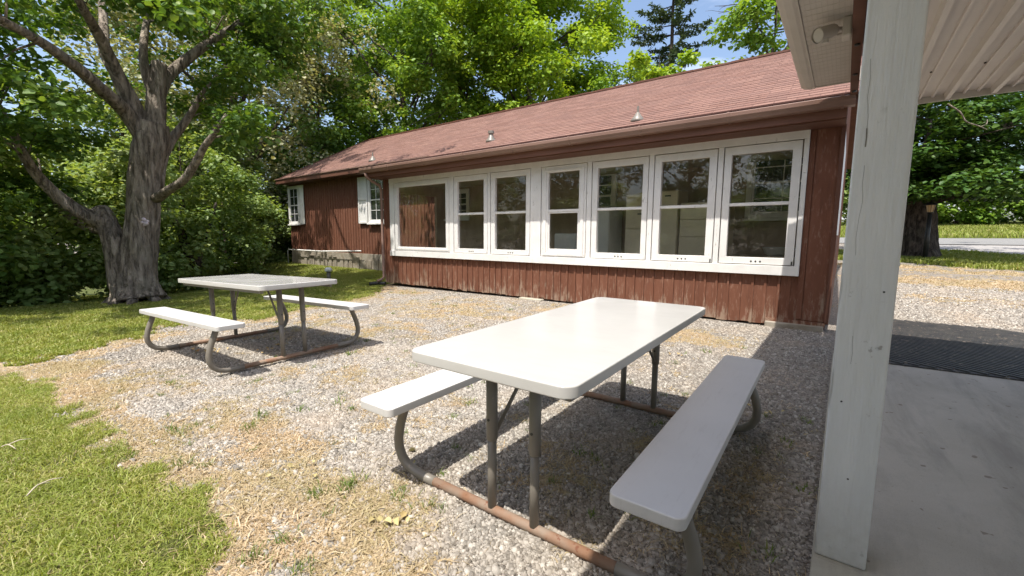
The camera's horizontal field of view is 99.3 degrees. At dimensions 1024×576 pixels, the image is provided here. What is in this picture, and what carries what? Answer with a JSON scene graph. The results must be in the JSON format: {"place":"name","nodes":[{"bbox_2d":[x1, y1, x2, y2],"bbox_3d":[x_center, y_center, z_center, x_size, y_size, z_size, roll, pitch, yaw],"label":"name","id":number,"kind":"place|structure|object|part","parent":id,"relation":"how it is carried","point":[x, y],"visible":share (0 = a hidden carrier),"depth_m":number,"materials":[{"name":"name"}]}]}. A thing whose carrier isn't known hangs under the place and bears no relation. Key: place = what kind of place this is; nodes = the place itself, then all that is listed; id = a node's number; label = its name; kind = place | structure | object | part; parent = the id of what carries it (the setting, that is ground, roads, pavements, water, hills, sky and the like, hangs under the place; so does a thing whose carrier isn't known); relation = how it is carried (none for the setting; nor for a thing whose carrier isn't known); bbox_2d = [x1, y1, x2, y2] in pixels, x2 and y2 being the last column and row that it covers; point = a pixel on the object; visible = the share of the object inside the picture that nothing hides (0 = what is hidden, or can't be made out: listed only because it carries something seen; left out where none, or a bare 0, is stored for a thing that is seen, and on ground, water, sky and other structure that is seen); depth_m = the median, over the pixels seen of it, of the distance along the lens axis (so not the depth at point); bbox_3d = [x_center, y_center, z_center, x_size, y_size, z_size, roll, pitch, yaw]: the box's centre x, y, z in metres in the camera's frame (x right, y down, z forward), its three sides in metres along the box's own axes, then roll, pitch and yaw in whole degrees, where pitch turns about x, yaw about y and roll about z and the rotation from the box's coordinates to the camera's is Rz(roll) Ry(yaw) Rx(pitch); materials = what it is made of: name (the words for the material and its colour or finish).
{"place":"outdoors","nodes":[
{"label":"outdoors","id":0,"kind":"place"},
{"bbox_2d":[0,221,1023,575],"bbox_3d":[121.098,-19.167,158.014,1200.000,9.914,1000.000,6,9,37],"label":"ground","id":1,"kind":"structure","parent":0,"point":[830,329],"depth_m":2.62,"materials":[{"name":"beige gravel"}]},
{"bbox_2d":[1,438,30,448],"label":"twig","id":2,"kind":"object","parent":1,"relation":"on","point":[13,442],"visible":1,"depth_m":2.38,"materials":[{"name":"beige wood"}]},
{"bbox_2d":[0,166,86,307],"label":"shrub","id":3,"kind":"object","parent":1,"relation":"on","point":[17,273],"visible":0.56,"depth_m":7.94,"materials":[{"name":"green plant"}]},
{"bbox_2d":[26,477,63,495],"bbox_3d":[-2.166,0.904,2.012,0.080,0.045,0.122,6,9,37],"label":"twig","id":4,"kind":"object","parent":1,"relation":"on","point":[42,483],"visible":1,"depth_m":2.00,"materials":[{"name":"beige wood"}]},
{"bbox_2d":[0,88,92,305],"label":"shrub","id":5,"kind":"object","parent":1,"relation":"on","point":[54,163],"visible":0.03,"depth_m":12.22,"materials":[{"name":"green plant"}]},
{"bbox_2d":[0,112,125,307],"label":"shrub","id":6,"kind":"object","parent":1,"relation":"on","point":[42,288],"visible":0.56,"depth_m":8.75,"materials":[{"name":"green plant"}]},
{"bbox_2d":[3,0,170,245],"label":"dark tree","id":7,"kind":"object","parent":1,"relation":"on","point":[66,72],"visible":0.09,"depth_m":15.35,"materials":[{"name":"green plant"}]},
{"bbox_2d":[16,140,222,298],"bbox_3d":[-9.735,-1.459,10.968,3.829,3.858,4.038,0,7,-2],"label":"shrub","id":8,"kind":"object","parent":1,"relation":"on","point":[171,268],"visible":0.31,"depth_m":10.72,"materials":[{"name":"green plant"}]},
{"bbox_2d":[25,78,245,294],"bbox_3d":[-14.517,-3.855,17.174,7.582,8.418,6.487,-2,7,-21],"label":"leafy tree","id":9,"kind":"object","parent":1,"relation":"on","point":[108,132],"visible":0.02,"depth_m":16.15,"materials":[{"name":"green plant"}]},
{"bbox_2d":[0,0,350,305],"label":"maple tree","id":10,"kind":"object","parent":1,"relation":"on","point":[130,250],"visible":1,"depth_m":8.54,"materials":[{"name":"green plant"}]},
{"bbox_2d":[141,217,148,225],"bbox_3d":[-7.220,-1.304,8.550,0.173,0.173,0.059,1,7,8],"label":"tree fungus","id":11,"kind":"object","parent":10,"relation":"attached to","point":[144,221],"visible":1,"depth_m":8.53},
{"bbox_2d":[77,114,282,291],"bbox_3d":[-9.727,-2.305,13.140,4.060,5.236,5.316,6,9,37],"label":"shrub","id":12,"kind":"object","parent":1,"relation":"on","point":[226,176],"visible":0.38,"depth_m":13.13,"materials":[{"name":"green plant"}]},
{"bbox_2d":[167,202,216,269],"bbox_3d":[-9.181,-1.608,12.089,1.645,2.172,0.705,0,7,1],"label":"leaning tree","id":13,"kind":"object","parent":1,"relation":"on","point":[198,261],"visible":0.33,"depth_m":11.99,"materials":[{"name":"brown plant"}]},
{"bbox_2d":[159,119,270,266],"bbox_3d":[-11.513,-3.113,16.745,4.237,6.590,4.326,-2,7,-20],"label":"shrub","id":14,"kind":"object","parent":1,"relation":"on","point":[256,166],"visible":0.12,"depth_m":16.50,"materials":[{"name":"green plant"}]},
{"bbox_2d":[38,0,400,258],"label":"pale tree","id":15,"kind":"object","parent":1,"relation":"on","point":[269,94],"visible":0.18,"depth_m":18.33,"materials":[{"name":"green plant"}]},
{"bbox_2d":[162,161,291,275],"bbox_3d":[-10.286,-2.187,15.229,4.067,4.266,3.579,6,9,37],"label":"shrub","id":16,"kind":"object","parent":1,"relation":"on","point":[248,227],"visible":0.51,"depth_m":15.02,"materials":[{"name":"green plant"}]},
{"bbox_2d":[139,274,368,372],"bbox_3d":[-2.684,0.272,4.568,1.840,0.740,1.488,3,7,35],"label":"picnic table","id":17,"kind":"object","parent":1,"relation":"on","point":[249,283],"visible":1,"depth_m":4.25,"materials":[{"name":"plastic"}]},
{"bbox_2d":[218,193,291,263],"bbox_3d":[-10.683,-1.983,18.180,4.943,4.085,4.485,6,9,37],"label":"shrub","id":18,"kind":"object","parent":1,"relation":"on","point":[280,232],"visible":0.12,"depth_m":18.27,"materials":[{"name":"green plant"}]},
{"bbox_2d":[250,179,291,262],"bbox_3d":[-10.467,-2.965,21.328,5.117,5.502,5.557,-2,7,-20],"label":"shrub","id":19,"kind":"object","parent":1,"relation":"on","point":[287,247],"visible":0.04,"depth_m":20.12,"materials":[{"name":"green plant"}]},
{"bbox_2d":[242,62,409,253],"bbox_3d":[-10.847,-6.069,24.014,10.047,11.328,8.958,6,9,37],"label":"dark tree","id":20,"kind":"object","parent":1,"relation":"on","point":[311,125],"visible":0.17,"depth_m":20.98,"materials":[{"name":"green plant"}]},
{"bbox_2d":[325,267,331,278],"bbox_3d":[-5.190,-0.380,12.305,0.200,0.405,0.195,6,9,37],"label":"garden light","id":21,"kind":"object","parent":1,"relation":"on","point":[328,270],"visible":0.91,"depth_m":12.25,"materials":[{"name":"grey metal"}]},
{"bbox_2d":[264,0,515,157],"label":"bright maple","id":22,"kind":"object","parent":1,"relation":"on","point":[410,20],"visible":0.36,"depth_m":22.19,"materials":[{"name":"green plant"}]},
{"bbox_2d":[110,291,819,575],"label":"weeds","id":23,"kind":"object","parent":1,"relation":"on","point":[350,482],"visible":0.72,"depth_m":2.23,"materials":[{"name":"green plant"}]},
{"bbox_2d":[398,31,538,129],"bbox_3d":[-2.504,-8.219,26.003,9.235,12.486,8.726,6,9,37],"label":"bright maple","id":24,"kind":"object","parent":1,"relation":"on","point":[443,90],"visible":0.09,"depth_m":24.40,"materials":[{"name":"green plant"}]},
{"bbox_2d":[191,310,784,528],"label":"fallen leaves","id":25,"kind":"object","parent":1,"relation":"on","point":[395,520],"visible":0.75,"depth_m":1.86,"materials":[{"name":"brown plant"}]},
{"bbox_2d":[0,222,1023,575],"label":"grass","id":26,"kind":"structure","parent":1,"relation":"on","point":[32,332],"depth_m":2.44,"materials":[{"name":"green plant"}]},
{"bbox_2d":[0,262,1023,575],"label":"dry grass","id":27,"kind":"structure","parent":1,"relation":"on","point":[62,370],"depth_m":2.31,"materials":[{"name":"plant"}]},
{"bbox_2d":[422,0,663,119],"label":"bright maple","id":28,"kind":"object","parent":1,"relation":"on","point":[528,36],"visible":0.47,"depth_m":22.26,"materials":[{"name":"green plant"}]},
{"bbox_2d":[360,297,764,575],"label":"picnic table","id":29,"kind":"object","parent":1,"relation":"on","point":[571,352],"visible":1,"depth_m":1.80,"materials":[{"name":"plastic"}]},
{"bbox_2d":[275,46,862,332],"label":"red house","id":30,"kind":"structure","parent":1,"relation":"on","point":[494,202],"depth_m":8.00,"materials":[{"name":"paint"}]},
{"bbox_2d":[287,185,304,224],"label":"window","id":31,"kind":"structure","parent":30,"relation":"in","point":[295,193],"depth_m":17.23,"materials":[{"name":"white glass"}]},
{"bbox_2d":[287,249,360,262],"bbox_3d":[-7.106,-1.114,16.185,5.125,0.704,0.057,6,9,37],"label":"white pipe","id":32,"kind":"object","parent":30,"relation":"attached to","point":[322,251],"visible":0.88,"depth_m":15.97,"materials":[{"name":"white plastic"}]},
{"bbox_2d":[357,177,383,224],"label":"window","id":33,"kind":"structure","parent":30,"relation":"in","point":[368,209],"depth_m":14.32,"materials":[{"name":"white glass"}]},
{"bbox_2d":[394,178,449,251],"bbox_3d":[-2.070,-1.634,9.902,1.850,1.585,0.080,6,9,37],"label":"window","id":34,"kind":"structure","parent":30,"relation":"in","point":[442,180],"depth_m":9.85,"materials":[{"name":"white paint"}]},
{"bbox_2d":[444,188,469,220],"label":"window","id":35,"kind":"structure","parent":30,"relation":"in","point":[464,194],"depth_m":11.80,"materials":[{"name":"white glass"}]},
{"bbox_2d":[454,174,487,253],"bbox_3d":[-0.852,-1.516,8.983,0.930,1.584,0.080,6,9,37],"label":"window","id":36,"kind":"structure","parent":30,"relation":"in","point":[457,249],"depth_m":8.99,"materials":[{"name":"white paint"}]},
{"bbox_2d":[491,169,530,254],"bbox_3d":[-0.030,-1.436,8.363,0.945,1.582,0.080,6,9,37],"label":"window","id":37,"kind":"structure","parent":30,"relation":"in","point":[527,172],"depth_m":8.37,"materials":[{"name":"white paint"}]},
{"bbox_2d":[541,163,587,256],"bbox_3d":[0.907,-1.347,7.656,0.900,1.584,0.080,6,9,37],"label":"window","id":38,"kind":"structure","parent":30,"relation":"in","point":[545,216],"depth_m":7.62,"materials":[{"name":"white paint"}]},
{"bbox_2d":[554,233,584,257],"bbox_3d":[1.251,-0.567,9.078,0.500,1.129,0.628,6,9,37],"label":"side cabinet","id":39,"kind":"object","parent":30,"relation":"on","point":[565,241],"visible":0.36,"depth_m":8.77,"materials":[{"name":"white wood"}]},
{"bbox_3d":[1.071,-0.872,8.800,0.484,0.428,0.026,6,9,37],"label":"door","id":40,"kind":"part","parent":39,"relation":"part of","materials":[{"name":"white ceramic"}]},
{"bbox_2d":[599,174,617,207],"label":"window","id":41,"kind":"structure","parent":30,"relation":"in","point":[607,183],"depth_m":9.28,"materials":[{"name":"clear glass"}]},
{"bbox_2d":[597,210,621,258],"bbox_3d":[1.915,-0.776,8.798,0.360,1.619,0.628,6,9,37],"label":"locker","id":42,"kind":"object","parent":30,"relation":"on","point":[609,230],"visible":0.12,"depth_m":8.51,"materials":[{"name":"white metal"}]},
{"bbox_3d":[1.732,-0.753,8.560,0.344,1.578,0.026,6,9,37],"label":"door","id":43,"kind":"part","parent":42,"relation":"part of","materials":[{"name":"grey metal"}]},
{"bbox_2d":[590,156,649,259],"bbox_3d":[1.728,-1.266,7.036,0.945,1.582,0.080,6,9,37],"label":"window","id":44,"kind":"structure","parent":30,"relation":"in","point":[645,161],"depth_m":7.00,"materials":[{"name":"white paint"}]},
{"bbox_2d":[624,194,656,260],"bbox_3d":[2.587,-0.869,8.512,0.560,1.879,0.650,6,9,37],"label":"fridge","id":45,"kind":"object","parent":30,"relation":"on","point":[632,231],"visible":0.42,"depth_m":8.30,"materials":[{"name":"metal"}]},
{"bbox_3d":[2.415,-1.448,8.209,0.544,0.628,0.026,6,9,37],"label":"door","id":46,"kind":"part","parent":45,"relation":"part of","materials":[{"name":"beige ceramic"}]},
{"bbox_3d":[2.410,-0.529,8.320,0.544,1.198,0.026,6,9,37],"label":"door","id":47,"kind":"part","parent":45,"relation":"part of","materials":[{"name":"beige ceramic"}]},
{"bbox_2d":[657,190,687,261],"bbox_3d":[3.009,-0.843,8.191,0.340,1.909,0.650,6,9,37],"label":"cupboard","id":48,"kind":"object","parent":30,"relation":"on","point":[669,231],"visible":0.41,"depth_m":7.90,"materials":[{"name":"beige ceramic"}]},
{"bbox_3d":[2.833,-0.821,7.962,0.324,1.868,0.026,6,9,37],"label":"door","id":49,"kind":"part","parent":48,"relation":"part of","materials":[{"name":"beige ceramic"}]},
{"bbox_2d":[651,149,718,261],"bbox_3d":[2.532,-1.187,6.429,0.875,1.579,0.080,6,9,37],"label":"window","id":50,"kind":"structure","parent":30,"relation":"in","point":[713,155],"depth_m":6.36,"materials":[{"name":"white paint"}]},
{"bbox_2d":[678,202,734,263],"bbox_3d":[3.486,-0.683,7.845,0.780,1.679,0.650,6,9,37],"label":"drawer chest","id":51,"kind":"object","parent":30,"relation":"on","point":[692,231],"visible":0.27,"depth_m":7.65,"materials":[{"name":"beige ceramic"}]},
{"bbox_3d":[3.310,-0.646,7.617,0.764,0.488,0.026,6,9,37],"label":"door","id":52,"kind":"part","parent":51,"relation":"part of","materials":[{"name":"beige ceramic"}]},
{"bbox_3d":[3.312,-1.043,7.569,0.764,0.288,0.026,6,9,37],"label":"door","id":53,"kind":"part","parent":51,"relation":"part of","materials":[{"name":"beige wood"}]},
{"bbox_3d":[3.314,-1.336,7.534,0.764,0.278,0.026,6,9,37],"label":"door","id":54,"kind":"part","parent":51,"relation":"part of","materials":[{"name":"beige ceramic"}]},
{"bbox_2d":[718,140,803,265],"bbox_3d":[3.312,-1.113,5.841,0.895,1.582,0.080,6,9,37],"label":"window","id":55,"kind":"structure","parent":30,"relation":"in","point":[797,146],"depth_m":5.75,"materials":[{"name":"white paint"}]},
{"bbox_2d":[738,254,794,259],"bbox_3d":[4.421,-0.148,7.254,1.100,0.769,0.650,6,9,37],"label":"work bench","id":56,"kind":"object","parent":30,"relation":"on","point":[762,256],"visible":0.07,"depth_m":7.10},
{"bbox_2d":[742,158,808,220],"bbox_3d":[4.574,-1.778,7.332,1.160,1.270,0.099,6,9,37],"label":"window","id":57,"kind":"structure","parent":30,"relation":"in","point":[767,181],"depth_m":7.49,"materials":[{"name":"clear glass"}]},
{"bbox_2d":[571,74,615,95],"bbox_3d":[4.970,-6.241,22.206,5.166,9.048,5.589,6,9,37],"label":"yellow sapling","id":58,"kind":"object","parent":1,"relation":"on","point":[599,84],"visible":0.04,"depth_m":21.96,"materials":[{"name":"green plant"}]},
{"bbox_2d":[624,46,700,79],"bbox_3d":[6.478,-5.928,19.340,3.916,9.148,3.629,6,9,37],"label":"yellow sapling","id":59,"kind":"object","parent":1,"relation":"on","point":[639,60],"visible":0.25,"depth_m":18.43,"materials":[{"name":"green plant"}]},
{"bbox_2d":[623,0,713,81],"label":"spruce","id":60,"kind":"object","parent":1,"relation":"on","point":[672,52],"visible":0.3,"depth_m":27.93,"materials":[{"name":"green plant"}]},
{"bbox_2d":[699,0,789,67],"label":"leafy tree","id":61,"kind":"object","parent":1,"relation":"on","point":[752,38],"visible":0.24,"depth_m":14.70,"materials":[{"name":"green plant"}]},
{"bbox_2d":[710,2,788,46],"bbox_3d":[9.376,-5.869,16.222,4.444,9.524,1.160,4,8,26],"label":"bare branch tree","id":62,"kind":"object","parent":1,"relation":"on","point":[765,22],"visible":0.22,"depth_m":16.00,"materials":[{"name":"green plant"}]},
{"bbox_2d":[809,353,867,575],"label":"kerb","id":63,"kind":"structure","parent":1,"relation":"on","point":[821,565],"depth_m":1.59,"materials":[{"name":"concrete"}]},
{"bbox_2d":[841,178,848,224],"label":"roadside bush","id":64,"kind":"object","parent":1,"relation":"on","point":[845,206],"visible":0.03,"depth_m":42.91,"materials":[{"name":"green plant"}]},
{"bbox_2d":[922,200,938,257],"bbox_3d":[14.265,-1.993,14.901,0.351,2.040,0.351,-4,8,-30],"label":"lamp post","id":65,"kind":"object","parent":1,"relation":"on","point":[930,207],"visible":0.92,"depth_m":14.86,"materials":[{"name":"black metal"}]},
{"bbox_2d":[844,91,1023,258],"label":"roadside maple","id":66,"kind":"object","parent":1,"relation":"on","point":[949,169],"visible":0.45,"depth_m":13.53,"materials":[{"name":"green plant"}]},
{"bbox_2d":[867,364,1023,575],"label":"concrete slab","id":67,"kind":"structure","parent":1,"relation":"on","point":[948,498],"depth_m":2.17,"materials":[{"name":"grey concrete"}]},
{"bbox_2d":[776,0,1023,569],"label":"open porch","id":68,"kind":"object","parent":67,"relation":"on","point":[913,54],"visible":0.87,"depth_m":1.53,"materials":[{"name":"paint"}]},
{"bbox_2d":[811,15,852,44],"bbox_3d":[2.450,-1.947,3.294,0.298,0.173,0.136,0,7,0],"label":"security light","id":69,"kind":"object","parent":68,"relation":"attached to","point":[823,35],"visible":0.99,"depth_m":3.27,"materials":[{"name":"plastic"}]},
{"bbox_2d":[889,319,1023,380],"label":"asphalt path","id":70,"kind":"structure","parent":1,"relation":"on","point":[989,352],"depth_m":4.60,"materials":[{"name":"grey asphalt"}]},
{"bbox_2d":[936,197,1011,224],"bbox_3d":[38.857,-7.475,37.430,8.361,5.152,7.725,6,9,37],"label":"roadside bush","id":71,"kind":"object","parent":1,"relation":"on","point":[951,213],"visible":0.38,"depth_m":36.46,"materials":[{"name":"green plant"}]},
{"bbox_2d":[974,179,1023,223],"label":"roadside bush","id":72,"kind":"object","parent":1,"relation":"on","point":[1016,210],"visible":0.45,"depth_m":35.97,"materials":[{"name":"green plant"}]},
{"bbox_2d":[0,0,1023,226],"label":"sky","id":73,"kind":"structure","parent":0,"point":[703,7],"materials":[{"name":"blue"}]},
{"bbox_2d":[762,247,795,255],"bbox_3d":[4.378,-0.596,7.140,0.500,0.143,0.500,6,9,37],"label":"basin","id":74,"kind":"object","parent":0,"point":[774,251],"visible":0.76,"depth_m":7.01,"materials":[{"name":"white ceramic"}]},
{"bbox_2d":[839,238,1023,244],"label":"road","id":75,"kind":"structure","parent":0,"point":[996,241],"depth_m":24.38,"materials":[{"name":"grey asphalt"}]},
{"bbox_2d":[939,245,1023,253],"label":"driveway","id":76,"kind":"structure","parent":0,"point":[1004,249],"depth_m":19.50,"materials":[{"name":"concrete"}]}
]}

